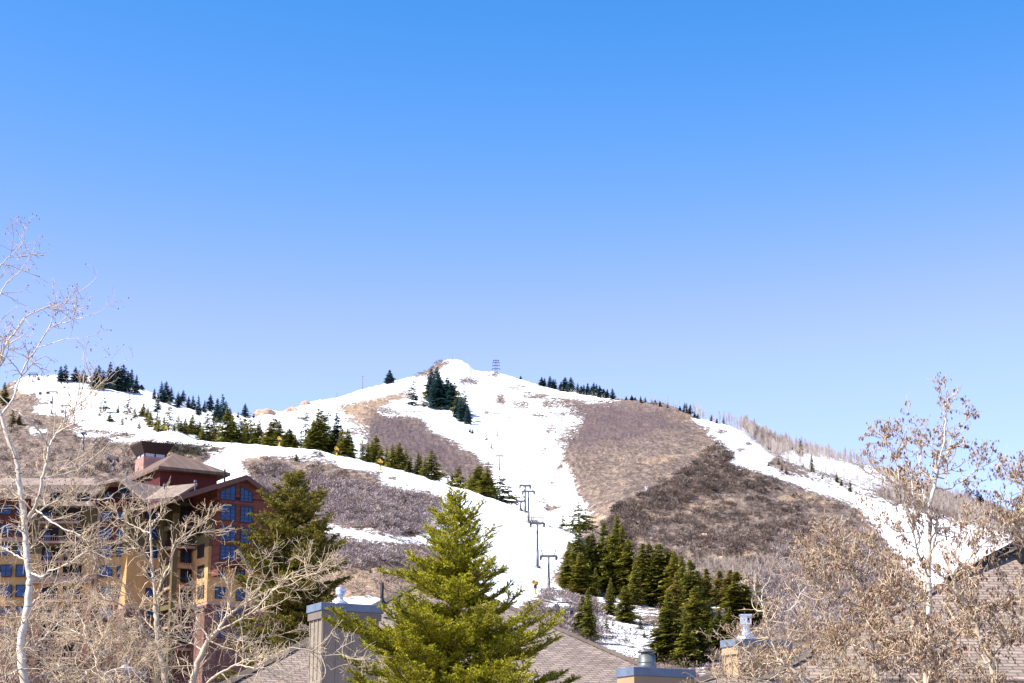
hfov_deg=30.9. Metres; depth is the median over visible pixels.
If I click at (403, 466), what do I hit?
spruce tree
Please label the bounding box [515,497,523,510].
lift tower
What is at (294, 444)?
spruce tree
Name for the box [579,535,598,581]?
spruce tree
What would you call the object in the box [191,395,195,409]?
spruce tree
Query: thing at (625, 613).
spruce tree
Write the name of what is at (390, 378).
spruce tree
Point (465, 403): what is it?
spruce tree
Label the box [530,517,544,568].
lift tower
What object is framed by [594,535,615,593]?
spruce tree
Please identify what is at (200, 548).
window
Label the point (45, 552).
window
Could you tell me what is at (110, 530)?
window
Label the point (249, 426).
spruce tree
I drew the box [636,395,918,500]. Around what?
aspen slope
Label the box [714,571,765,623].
spruce tree
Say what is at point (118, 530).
window
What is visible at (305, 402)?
boulder
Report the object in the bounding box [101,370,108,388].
spruce tree
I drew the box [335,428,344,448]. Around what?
spruce tree
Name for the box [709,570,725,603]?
spruce tree
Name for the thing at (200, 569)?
window
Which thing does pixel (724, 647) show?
condominium
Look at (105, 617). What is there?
window
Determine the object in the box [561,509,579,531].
spruce tree
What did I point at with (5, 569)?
window
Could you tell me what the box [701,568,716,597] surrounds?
spruce tree
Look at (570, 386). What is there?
spruce tree
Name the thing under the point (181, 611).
window
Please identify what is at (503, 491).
spruce tree
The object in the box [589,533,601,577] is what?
spruce tree
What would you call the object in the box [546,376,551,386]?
spruce tree
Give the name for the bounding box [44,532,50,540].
window
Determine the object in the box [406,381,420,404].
spruce tree
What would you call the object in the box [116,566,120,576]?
window
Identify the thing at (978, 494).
spruce tree
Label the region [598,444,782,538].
dark thicket
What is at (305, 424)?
spruce tree
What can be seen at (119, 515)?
window
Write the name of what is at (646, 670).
condominium
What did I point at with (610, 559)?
spruce tree
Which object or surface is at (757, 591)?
spruce tree
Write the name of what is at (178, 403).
spruce tree
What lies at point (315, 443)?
spruce tree
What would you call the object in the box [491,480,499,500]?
spruce tree
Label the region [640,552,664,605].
spruce tree
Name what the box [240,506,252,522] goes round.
window
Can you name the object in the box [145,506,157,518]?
window
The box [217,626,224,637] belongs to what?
window
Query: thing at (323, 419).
spruce tree
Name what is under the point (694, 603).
spruce tree
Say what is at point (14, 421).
spruce tree
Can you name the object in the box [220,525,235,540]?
window
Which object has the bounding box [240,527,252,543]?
window
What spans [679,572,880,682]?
aspen tree
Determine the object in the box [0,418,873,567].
slope bushes
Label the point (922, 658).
aspen tree
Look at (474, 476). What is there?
spruce tree
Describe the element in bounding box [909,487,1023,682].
aspen tree
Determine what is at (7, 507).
window
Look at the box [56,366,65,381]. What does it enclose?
spruce tree
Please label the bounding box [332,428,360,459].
spruce tree
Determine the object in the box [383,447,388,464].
spruce tree
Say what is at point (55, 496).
window
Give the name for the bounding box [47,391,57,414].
gondola tower
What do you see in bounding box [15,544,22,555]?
window
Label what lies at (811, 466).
spruce tree
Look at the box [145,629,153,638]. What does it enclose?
window
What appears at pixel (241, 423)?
spruce tree
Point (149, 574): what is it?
window
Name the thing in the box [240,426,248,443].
spruce tree
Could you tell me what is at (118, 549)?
window
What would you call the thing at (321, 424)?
spruce tree
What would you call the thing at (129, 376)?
spruce tree
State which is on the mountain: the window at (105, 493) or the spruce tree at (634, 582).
the spruce tree at (634, 582)
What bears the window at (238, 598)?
in the hotel
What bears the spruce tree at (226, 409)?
on the mountain
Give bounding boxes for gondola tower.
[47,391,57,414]
[81,432,87,450]
[108,458,119,471]
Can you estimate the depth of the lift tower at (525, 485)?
560.89 m
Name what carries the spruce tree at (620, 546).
on the mountain
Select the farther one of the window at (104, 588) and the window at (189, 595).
the window at (104, 588)
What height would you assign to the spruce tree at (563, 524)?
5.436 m
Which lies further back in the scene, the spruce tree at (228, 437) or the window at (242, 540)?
the spruce tree at (228, 437)
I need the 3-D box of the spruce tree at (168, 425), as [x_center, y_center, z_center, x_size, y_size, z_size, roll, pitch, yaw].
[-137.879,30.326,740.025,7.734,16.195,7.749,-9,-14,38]
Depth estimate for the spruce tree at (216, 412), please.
986.98 m
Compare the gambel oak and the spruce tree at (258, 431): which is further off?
the spruce tree at (258, 431)
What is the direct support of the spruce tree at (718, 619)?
on the mountain
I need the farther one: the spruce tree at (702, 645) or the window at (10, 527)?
the spruce tree at (702, 645)
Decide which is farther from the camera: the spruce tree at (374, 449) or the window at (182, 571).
the spruce tree at (374, 449)
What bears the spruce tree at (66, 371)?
on the mountain
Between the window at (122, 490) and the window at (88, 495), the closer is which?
the window at (122, 490)
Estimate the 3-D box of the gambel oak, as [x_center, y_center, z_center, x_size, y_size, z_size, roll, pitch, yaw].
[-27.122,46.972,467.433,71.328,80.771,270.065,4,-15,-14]
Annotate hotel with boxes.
[0,441,278,682]
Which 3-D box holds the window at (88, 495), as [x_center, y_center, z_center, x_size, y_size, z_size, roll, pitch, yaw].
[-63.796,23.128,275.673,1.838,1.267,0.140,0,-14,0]
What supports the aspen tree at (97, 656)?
on the mountain
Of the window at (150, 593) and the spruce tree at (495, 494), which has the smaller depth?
the window at (150, 593)
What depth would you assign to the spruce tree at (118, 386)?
1024.87 m
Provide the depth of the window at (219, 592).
265.41 m
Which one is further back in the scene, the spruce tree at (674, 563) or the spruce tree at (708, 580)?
the spruce tree at (708, 580)
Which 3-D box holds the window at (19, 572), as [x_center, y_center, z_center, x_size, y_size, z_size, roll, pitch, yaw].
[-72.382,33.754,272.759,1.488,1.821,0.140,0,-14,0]
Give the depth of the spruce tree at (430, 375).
1315.54 m
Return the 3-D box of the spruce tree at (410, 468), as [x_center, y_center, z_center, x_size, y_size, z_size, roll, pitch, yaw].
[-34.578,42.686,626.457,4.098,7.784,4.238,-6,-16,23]
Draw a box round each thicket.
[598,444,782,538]
[609,489,840,558]
[687,550,801,574]
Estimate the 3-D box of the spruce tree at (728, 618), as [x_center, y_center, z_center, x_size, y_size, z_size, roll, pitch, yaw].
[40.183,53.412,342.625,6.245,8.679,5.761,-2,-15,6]
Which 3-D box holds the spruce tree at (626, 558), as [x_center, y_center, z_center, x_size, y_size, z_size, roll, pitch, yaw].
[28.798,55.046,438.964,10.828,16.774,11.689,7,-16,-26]
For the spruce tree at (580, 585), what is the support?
on the mountain
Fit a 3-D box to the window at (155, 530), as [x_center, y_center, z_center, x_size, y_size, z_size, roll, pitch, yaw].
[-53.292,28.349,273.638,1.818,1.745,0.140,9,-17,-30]
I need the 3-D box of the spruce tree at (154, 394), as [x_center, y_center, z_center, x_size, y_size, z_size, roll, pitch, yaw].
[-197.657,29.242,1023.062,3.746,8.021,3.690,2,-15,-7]
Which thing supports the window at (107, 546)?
in the hotel
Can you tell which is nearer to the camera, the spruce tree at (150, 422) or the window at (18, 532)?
the window at (18, 532)
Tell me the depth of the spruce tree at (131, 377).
1262.73 m
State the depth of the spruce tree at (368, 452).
637.37 m
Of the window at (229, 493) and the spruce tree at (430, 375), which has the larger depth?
the spruce tree at (430, 375)
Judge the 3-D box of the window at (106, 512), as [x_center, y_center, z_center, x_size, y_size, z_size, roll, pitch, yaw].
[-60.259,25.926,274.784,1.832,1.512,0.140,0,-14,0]
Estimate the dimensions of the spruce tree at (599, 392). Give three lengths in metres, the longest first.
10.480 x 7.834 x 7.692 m
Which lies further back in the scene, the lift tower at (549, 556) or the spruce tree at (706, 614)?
the lift tower at (549, 556)
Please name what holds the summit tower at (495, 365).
on the mountain
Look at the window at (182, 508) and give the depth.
272.03 m
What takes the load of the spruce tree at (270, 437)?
on the mountain
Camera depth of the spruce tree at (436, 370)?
1290.89 m
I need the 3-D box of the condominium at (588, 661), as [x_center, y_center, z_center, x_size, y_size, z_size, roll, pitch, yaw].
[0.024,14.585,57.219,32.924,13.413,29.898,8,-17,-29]
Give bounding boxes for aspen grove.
[739,414,791,448]
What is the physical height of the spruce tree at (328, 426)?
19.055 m
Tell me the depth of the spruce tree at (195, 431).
847.67 m
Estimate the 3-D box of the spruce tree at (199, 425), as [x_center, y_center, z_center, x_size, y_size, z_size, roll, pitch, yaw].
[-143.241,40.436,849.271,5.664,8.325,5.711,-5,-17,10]
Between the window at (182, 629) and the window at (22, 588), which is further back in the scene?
the window at (22, 588)
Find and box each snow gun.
[378,459,382,469]
[532,580,538,593]
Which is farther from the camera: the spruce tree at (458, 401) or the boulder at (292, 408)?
the boulder at (292, 408)
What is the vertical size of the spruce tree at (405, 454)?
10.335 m
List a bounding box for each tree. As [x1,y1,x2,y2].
[0,213,162,682]
[0,382,10,403]
[0,574,187,682]
[8,408,16,425]
[16,414,22,424]
[28,566,168,682]
[55,476,243,682]
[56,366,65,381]
[63,364,70,380]
[68,366,80,381]
[77,369,87,382]
[85,366,108,389]
[96,395,112,411]
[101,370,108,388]
[104,362,112,379]
[108,365,134,391]
[108,369,114,389]
[110,367,125,390]
[121,397,133,413]
[126,371,132,390]
[128,369,134,383]
[130,374,140,392]
[132,407,137,418]
[137,403,146,416]
[140,529,391,682]
[142,407,149,421]
[145,410,154,426]
[151,388,156,398]
[152,393,161,411]
[152,412,158,430]
[155,415,162,431]
[157,398,176,431]
[158,381,163,399]
[159,382,174,402]
[172,391,182,407]
[172,413,185,430]
[180,390,186,401]
[182,417,190,435]
[184,397,192,408]
[187,415,198,433]
[187,420,193,434]
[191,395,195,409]
[194,395,203,415]
[194,421,203,434]
[195,414,219,441]
[202,400,206,412]
[206,395,214,410]
[208,417,217,440]
[210,398,224,421]
[212,406,240,442]
[213,416,219,441]
[218,469,353,680]
[219,394,226,416]
[222,401,233,418]
[227,418,236,442]
[233,418,245,442]
[238,416,247,431]
[239,403,249,416]
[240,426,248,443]
[243,413,255,443]
[245,424,251,442]
[247,421,264,444]
[257,418,287,445]
[265,423,273,445]
[266,420,285,446]
[274,429,302,447]
[293,435,298,447]
[297,408,310,447]
[300,420,329,451]
[307,408,328,449]
[317,410,330,449]
[321,476,580,682]
[322,412,335,448]
[325,430,337,455]
[327,412,344,450]
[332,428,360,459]
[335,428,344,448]
[356,441,367,460]
[365,435,385,465]
[365,443,373,462]
[374,449,386,465]
[383,370,395,383]
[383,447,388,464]
[384,443,400,469]
[385,442,413,470]
[403,449,414,469]
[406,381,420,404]
[406,458,414,473]
[410,453,421,474]
[416,392,428,405]
[417,451,447,481]
[418,458,433,479]
[421,377,432,397]
[423,369,435,387]
[425,372,447,408]
[425,377,448,407]
[426,377,436,407]
[434,368,443,383]
[438,377,450,395]
[438,383,462,409]
[443,382,461,408]
[447,473,457,487]
[449,390,470,412]
[450,466,467,487]
[451,397,459,416]
[455,397,465,420]
[458,395,474,421]
[463,404,473,423]
[464,465,484,495]
[464,466,501,496]
[473,466,500,497]
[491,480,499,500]
[494,475,523,504]
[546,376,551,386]
[553,513,571,527]
[556,527,594,589]
[557,377,568,390]
[557,557,569,588]
[559,541,571,577]
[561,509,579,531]
[562,552,596,593]
[565,377,575,391]
[570,502,598,533]
[571,596,602,631]
[577,588,602,641]
[578,385,585,394]
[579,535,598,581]
[582,509,595,524]
[584,384,589,394]
[588,382,595,395]
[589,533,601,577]
[589,568,601,595]
[591,524,609,590]
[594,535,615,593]
[595,385,601,396]
[596,516,634,595]
[599,389,605,397]
[599,578,618,614]
[608,388,616,398]
[608,539,646,595]
[610,525,634,597]
[612,585,643,622]
[621,561,646,605]
[626,543,655,604]
[637,619,643,628]
[638,542,658,603]
[639,551,678,597]
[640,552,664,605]
[641,544,671,604]
[641,615,679,659]
[645,590,698,662]
[654,551,683,607]
[666,572,686,620]
[669,624,704,666]
[672,556,687,605]
[674,586,709,639]
[677,609,692,651]
[679,560,710,615]
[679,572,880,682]
[692,571,713,607]
[693,622,716,661]
[695,600,714,641]
[696,542,843,682]
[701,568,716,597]
[704,610,731,650]
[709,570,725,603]
[711,570,739,609]
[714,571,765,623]
[723,607,741,639]
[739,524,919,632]
[739,581,760,622]
[753,578,770,615]
[776,510,940,682]
[796,439,804,455]
[809,453,814,471]
[840,549,970,682]
[849,372,1003,682]
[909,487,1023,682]
[971,446,1023,649]
[973,489,983,501]
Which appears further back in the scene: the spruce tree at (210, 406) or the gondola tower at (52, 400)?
the spruce tree at (210, 406)
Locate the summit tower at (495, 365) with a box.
[492,360,499,369]
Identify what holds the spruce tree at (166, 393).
on the mountain
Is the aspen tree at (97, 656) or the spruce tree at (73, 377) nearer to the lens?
the aspen tree at (97, 656)
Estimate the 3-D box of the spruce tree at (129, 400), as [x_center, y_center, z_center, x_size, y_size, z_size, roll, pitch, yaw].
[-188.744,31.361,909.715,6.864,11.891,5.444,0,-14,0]
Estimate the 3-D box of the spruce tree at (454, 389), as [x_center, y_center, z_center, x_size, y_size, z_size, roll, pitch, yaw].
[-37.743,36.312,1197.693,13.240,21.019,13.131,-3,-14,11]
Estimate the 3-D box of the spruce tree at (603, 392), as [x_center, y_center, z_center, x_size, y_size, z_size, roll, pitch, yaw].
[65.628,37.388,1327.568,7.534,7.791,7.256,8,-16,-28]
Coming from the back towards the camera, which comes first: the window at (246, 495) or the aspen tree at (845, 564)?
the window at (246, 495)
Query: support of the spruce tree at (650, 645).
on the mountain
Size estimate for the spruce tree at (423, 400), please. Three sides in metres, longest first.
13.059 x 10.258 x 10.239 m
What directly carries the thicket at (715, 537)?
on the mountain
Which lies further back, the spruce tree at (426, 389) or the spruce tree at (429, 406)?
the spruce tree at (426, 389)
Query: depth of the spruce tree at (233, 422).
710.31 m
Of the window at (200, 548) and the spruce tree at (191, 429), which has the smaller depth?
the window at (200, 548)
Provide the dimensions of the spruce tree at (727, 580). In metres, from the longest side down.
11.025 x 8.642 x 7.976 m
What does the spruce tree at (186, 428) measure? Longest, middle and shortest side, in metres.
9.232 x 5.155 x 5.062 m
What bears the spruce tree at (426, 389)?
on the mountain
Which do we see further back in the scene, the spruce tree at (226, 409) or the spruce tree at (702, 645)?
the spruce tree at (226, 409)
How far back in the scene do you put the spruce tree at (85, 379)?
1044.33 m
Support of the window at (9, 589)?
in the hotel
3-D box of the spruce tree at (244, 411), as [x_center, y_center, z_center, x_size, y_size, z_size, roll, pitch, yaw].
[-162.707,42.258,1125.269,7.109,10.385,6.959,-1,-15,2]
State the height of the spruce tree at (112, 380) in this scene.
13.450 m
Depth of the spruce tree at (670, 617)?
307.97 m
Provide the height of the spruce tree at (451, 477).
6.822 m
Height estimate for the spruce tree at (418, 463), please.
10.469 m
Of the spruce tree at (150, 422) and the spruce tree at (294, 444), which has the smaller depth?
the spruce tree at (294, 444)
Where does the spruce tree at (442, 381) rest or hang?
on the mountain
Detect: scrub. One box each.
[0,367,1008,682]
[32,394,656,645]
[414,359,447,377]
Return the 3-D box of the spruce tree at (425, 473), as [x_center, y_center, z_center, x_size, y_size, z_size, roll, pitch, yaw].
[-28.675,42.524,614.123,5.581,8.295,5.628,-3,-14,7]
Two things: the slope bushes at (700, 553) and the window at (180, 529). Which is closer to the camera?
the window at (180, 529)
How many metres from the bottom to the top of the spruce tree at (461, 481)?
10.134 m
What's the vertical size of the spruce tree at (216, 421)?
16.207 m
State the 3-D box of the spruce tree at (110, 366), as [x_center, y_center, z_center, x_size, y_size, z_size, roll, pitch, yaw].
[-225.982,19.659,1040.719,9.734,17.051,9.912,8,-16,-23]
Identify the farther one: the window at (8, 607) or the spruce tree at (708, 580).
the spruce tree at (708, 580)
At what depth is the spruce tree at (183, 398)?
1281.11 m
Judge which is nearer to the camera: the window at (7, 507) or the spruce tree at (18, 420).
the window at (7, 507)
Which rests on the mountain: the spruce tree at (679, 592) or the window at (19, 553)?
the spruce tree at (679, 592)
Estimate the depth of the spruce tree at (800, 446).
1192.20 m
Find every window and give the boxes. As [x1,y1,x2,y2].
[0,504,11,514]
[0,524,11,533]
[0,544,11,555]
[0,564,11,576]
[0,585,11,596]
[0,606,11,615]
[0,626,10,637]
[15,504,20,514]
[15,524,21,533]
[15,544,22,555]
[15,564,25,576]
[15,585,25,596]
[15,606,23,613]
[43,512,50,520]
[43,551,50,560]
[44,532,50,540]
[50,493,65,500]
[77,493,89,500]
[99,528,111,538]
[99,566,111,576]
[99,587,111,597]
[99,607,112,618]
[100,511,111,520]
[100,545,111,556]
[103,491,114,498]
[116,511,122,520]
[116,528,122,538]
[116,545,121,556]
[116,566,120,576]
[119,489,130,497]
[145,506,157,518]
[145,527,157,539]
[145,547,157,558]
[145,568,156,577]
[145,588,152,597]
[145,607,153,616]
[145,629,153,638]
[180,506,191,521]
[180,529,191,541]
[180,549,191,562]
[180,569,191,582]
[180,589,190,601]
[180,609,189,622]
[180,629,188,643]
[197,510,203,518]
[197,524,203,535]
[197,544,204,558]
[197,565,203,577]
[197,585,204,598]
[215,587,225,598]
[215,606,224,618]
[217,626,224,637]
[220,485,235,500]
[220,504,235,520]
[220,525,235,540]
[220,545,235,560]
[235,589,244,600]
[236,569,244,575]
[236,609,244,620]
[240,486,252,502]
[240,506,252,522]
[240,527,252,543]
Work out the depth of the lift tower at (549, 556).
431.27 m
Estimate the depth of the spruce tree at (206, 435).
706.22 m
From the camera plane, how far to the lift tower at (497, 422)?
1057.45 m
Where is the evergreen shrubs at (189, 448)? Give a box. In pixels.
[149,438,771,490]
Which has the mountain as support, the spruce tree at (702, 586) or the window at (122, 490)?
the spruce tree at (702, 586)
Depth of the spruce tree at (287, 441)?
664.01 m
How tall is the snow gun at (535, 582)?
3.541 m
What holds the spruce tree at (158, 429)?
on the mountain
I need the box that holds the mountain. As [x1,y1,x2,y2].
[0,359,1021,682]
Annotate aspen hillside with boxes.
[873,462,1023,532]
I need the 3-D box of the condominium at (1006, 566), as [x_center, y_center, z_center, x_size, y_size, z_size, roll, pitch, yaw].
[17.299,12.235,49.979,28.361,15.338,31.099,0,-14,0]
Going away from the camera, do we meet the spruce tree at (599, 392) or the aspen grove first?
the aspen grove
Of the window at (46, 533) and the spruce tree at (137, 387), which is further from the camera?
the spruce tree at (137, 387)
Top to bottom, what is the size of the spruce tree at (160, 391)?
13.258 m
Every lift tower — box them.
[494,413,499,435]
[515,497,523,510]
[519,481,530,512]
[522,487,534,522]
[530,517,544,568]
[540,550,557,588]
[556,602,572,617]
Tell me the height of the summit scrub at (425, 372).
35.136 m
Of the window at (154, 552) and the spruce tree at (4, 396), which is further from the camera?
the spruce tree at (4, 396)
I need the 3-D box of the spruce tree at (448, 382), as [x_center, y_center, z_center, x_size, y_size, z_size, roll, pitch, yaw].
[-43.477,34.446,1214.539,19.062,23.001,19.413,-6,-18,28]
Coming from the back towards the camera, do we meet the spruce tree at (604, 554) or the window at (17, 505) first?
the spruce tree at (604, 554)
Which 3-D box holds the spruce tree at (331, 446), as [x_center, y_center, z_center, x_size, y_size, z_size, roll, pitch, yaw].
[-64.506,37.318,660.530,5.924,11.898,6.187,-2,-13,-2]
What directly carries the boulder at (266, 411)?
on the mountain
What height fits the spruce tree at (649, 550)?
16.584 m
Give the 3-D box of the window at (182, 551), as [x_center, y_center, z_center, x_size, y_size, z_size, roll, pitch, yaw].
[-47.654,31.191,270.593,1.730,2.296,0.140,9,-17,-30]
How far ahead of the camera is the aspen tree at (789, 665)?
20.75 m
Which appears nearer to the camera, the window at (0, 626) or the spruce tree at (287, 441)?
the window at (0, 626)
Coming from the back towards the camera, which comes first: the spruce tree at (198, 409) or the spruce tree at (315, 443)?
the spruce tree at (198, 409)
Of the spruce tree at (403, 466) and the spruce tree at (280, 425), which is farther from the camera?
the spruce tree at (280, 425)
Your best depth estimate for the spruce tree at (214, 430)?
712.20 m
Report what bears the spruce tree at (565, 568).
on the mountain
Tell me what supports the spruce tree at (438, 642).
on the mountain
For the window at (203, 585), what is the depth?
266.51 m
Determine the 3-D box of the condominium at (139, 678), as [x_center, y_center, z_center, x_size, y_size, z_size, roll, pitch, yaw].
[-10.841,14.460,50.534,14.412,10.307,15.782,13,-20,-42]
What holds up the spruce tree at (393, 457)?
on the mountain
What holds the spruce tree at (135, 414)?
on the mountain
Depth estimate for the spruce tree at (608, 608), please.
395.38 m
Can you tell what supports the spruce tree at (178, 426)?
on the mountain
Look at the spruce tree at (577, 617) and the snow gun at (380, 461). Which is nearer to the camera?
the spruce tree at (577, 617)
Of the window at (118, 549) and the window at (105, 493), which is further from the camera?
the window at (105, 493)
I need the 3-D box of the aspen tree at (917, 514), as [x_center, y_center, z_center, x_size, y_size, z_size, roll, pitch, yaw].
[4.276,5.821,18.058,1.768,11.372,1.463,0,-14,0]
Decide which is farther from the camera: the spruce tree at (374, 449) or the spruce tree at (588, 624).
the spruce tree at (374, 449)
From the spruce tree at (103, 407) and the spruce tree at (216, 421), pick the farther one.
the spruce tree at (103, 407)
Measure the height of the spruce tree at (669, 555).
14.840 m
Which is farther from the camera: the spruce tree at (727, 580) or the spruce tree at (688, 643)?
the spruce tree at (727, 580)
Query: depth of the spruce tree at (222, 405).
1018.72 m
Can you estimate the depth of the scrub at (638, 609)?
552.03 m
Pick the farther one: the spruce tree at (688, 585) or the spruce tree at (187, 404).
the spruce tree at (187, 404)
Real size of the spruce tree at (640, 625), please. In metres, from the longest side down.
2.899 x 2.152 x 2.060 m
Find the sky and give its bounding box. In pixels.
[0,0,1023,510]
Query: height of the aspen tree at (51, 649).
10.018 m
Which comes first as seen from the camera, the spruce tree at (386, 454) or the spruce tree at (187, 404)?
the spruce tree at (386, 454)
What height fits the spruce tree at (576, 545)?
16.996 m
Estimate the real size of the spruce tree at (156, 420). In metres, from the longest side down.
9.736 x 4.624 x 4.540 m
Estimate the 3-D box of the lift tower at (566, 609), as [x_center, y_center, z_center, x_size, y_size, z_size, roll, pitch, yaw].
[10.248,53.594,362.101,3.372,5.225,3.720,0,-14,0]
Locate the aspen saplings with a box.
[443,355,609,399]
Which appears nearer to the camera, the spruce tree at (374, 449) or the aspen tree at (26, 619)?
the aspen tree at (26, 619)
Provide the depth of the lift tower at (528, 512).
539.56 m
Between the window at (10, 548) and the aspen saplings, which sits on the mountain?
the aspen saplings
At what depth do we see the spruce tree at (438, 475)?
635.45 m
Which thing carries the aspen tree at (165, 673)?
on the mountain
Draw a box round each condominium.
[101,656,146,682]
[220,582,637,682]
[615,650,695,682]
[695,614,791,682]
[760,541,1023,682]
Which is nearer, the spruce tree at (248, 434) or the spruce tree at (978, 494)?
the spruce tree at (248, 434)
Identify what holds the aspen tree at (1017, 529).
on the mountain
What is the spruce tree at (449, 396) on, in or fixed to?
on the mountain
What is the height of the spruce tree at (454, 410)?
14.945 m
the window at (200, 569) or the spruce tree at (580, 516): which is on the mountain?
the spruce tree at (580, 516)
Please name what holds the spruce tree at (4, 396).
on the mountain
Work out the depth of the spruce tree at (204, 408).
1083.64 m
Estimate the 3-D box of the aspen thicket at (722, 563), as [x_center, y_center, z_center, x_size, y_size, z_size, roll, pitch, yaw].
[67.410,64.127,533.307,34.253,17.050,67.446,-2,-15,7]
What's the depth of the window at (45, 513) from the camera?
275.04 m
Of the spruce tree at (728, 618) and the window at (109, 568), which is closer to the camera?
the window at (109, 568)
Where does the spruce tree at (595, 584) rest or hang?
on the mountain
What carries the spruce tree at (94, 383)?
on the mountain
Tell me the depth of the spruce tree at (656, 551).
434.58 m
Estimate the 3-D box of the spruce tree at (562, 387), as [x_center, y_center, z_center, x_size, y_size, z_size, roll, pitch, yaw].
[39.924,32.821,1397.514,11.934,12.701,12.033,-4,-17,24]
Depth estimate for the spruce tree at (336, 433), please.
667.98 m
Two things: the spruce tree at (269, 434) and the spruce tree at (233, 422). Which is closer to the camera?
the spruce tree at (269, 434)
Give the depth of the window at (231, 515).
265.60 m
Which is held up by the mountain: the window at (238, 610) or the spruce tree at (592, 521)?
the spruce tree at (592, 521)
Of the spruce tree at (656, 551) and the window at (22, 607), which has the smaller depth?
the window at (22, 607)
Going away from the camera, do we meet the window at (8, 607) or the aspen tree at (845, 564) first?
the aspen tree at (845, 564)
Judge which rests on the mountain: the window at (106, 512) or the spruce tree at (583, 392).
the spruce tree at (583, 392)
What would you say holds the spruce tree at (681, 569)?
on the mountain
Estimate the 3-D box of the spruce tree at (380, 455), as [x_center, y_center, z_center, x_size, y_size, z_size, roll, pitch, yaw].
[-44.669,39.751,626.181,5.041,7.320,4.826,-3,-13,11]
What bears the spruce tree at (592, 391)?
on the mountain
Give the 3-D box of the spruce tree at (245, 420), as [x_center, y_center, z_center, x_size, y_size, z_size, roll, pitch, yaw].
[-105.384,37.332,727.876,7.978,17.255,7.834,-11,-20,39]
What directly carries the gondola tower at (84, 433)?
on the mountain
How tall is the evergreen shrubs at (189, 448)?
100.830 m
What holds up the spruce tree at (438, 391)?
on the mountain
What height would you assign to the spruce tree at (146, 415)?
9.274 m
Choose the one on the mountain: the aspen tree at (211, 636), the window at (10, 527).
the aspen tree at (211, 636)
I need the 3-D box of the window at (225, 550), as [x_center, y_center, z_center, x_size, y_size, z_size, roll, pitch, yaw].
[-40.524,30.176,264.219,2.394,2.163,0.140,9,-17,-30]
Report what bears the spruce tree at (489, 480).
on the mountain
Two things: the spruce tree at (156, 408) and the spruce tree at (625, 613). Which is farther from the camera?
the spruce tree at (156, 408)
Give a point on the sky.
(795, 217)
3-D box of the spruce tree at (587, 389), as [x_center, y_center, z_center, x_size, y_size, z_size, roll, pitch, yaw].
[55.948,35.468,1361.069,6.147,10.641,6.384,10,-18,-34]
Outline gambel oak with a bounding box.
[251,460,613,639]
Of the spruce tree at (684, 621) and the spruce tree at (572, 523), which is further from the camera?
the spruce tree at (572, 523)
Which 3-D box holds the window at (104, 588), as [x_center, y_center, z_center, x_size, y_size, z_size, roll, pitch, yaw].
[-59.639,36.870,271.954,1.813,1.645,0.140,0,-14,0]
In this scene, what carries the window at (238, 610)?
in the hotel
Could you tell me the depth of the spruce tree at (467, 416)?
1138.61 m
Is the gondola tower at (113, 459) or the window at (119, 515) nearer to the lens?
the window at (119, 515)
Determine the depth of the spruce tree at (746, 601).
395.31 m
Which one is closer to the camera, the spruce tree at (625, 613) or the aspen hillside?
the spruce tree at (625, 613)
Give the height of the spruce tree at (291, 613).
13.300 m
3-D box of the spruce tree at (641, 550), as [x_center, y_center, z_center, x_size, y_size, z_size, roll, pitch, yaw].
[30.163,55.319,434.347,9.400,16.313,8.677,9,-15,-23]
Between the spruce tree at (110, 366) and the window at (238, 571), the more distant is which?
the spruce tree at (110, 366)
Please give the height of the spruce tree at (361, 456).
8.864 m
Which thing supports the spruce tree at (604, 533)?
on the mountain
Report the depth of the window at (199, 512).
270.34 m
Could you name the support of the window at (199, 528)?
in the hotel
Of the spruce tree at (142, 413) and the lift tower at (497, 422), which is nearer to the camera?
the spruce tree at (142, 413)
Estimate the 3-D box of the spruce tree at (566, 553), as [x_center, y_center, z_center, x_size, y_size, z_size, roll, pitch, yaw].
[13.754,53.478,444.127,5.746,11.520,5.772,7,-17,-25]
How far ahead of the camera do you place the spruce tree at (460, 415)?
1153.84 m
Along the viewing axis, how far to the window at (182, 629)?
267.75 m
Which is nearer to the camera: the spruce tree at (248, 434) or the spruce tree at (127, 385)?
the spruce tree at (248, 434)
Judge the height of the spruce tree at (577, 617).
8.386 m
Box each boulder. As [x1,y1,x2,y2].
[253,408,275,416]
[285,406,297,411]
[299,400,310,405]
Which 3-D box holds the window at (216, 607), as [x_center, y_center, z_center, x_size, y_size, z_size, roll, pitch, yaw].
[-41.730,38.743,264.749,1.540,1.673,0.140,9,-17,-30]
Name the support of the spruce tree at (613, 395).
on the mountain
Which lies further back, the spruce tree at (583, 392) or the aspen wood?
the spruce tree at (583, 392)
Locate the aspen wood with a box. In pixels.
[691,403,874,469]
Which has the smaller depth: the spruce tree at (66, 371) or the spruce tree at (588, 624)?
the spruce tree at (588, 624)
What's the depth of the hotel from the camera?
271.03 m
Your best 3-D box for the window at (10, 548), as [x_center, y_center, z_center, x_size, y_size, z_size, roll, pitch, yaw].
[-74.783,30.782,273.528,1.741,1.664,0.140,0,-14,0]
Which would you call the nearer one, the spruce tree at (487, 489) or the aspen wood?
the spruce tree at (487, 489)
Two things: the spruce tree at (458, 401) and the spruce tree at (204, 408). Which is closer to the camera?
the spruce tree at (204, 408)
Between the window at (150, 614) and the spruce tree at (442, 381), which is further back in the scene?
the spruce tree at (442, 381)

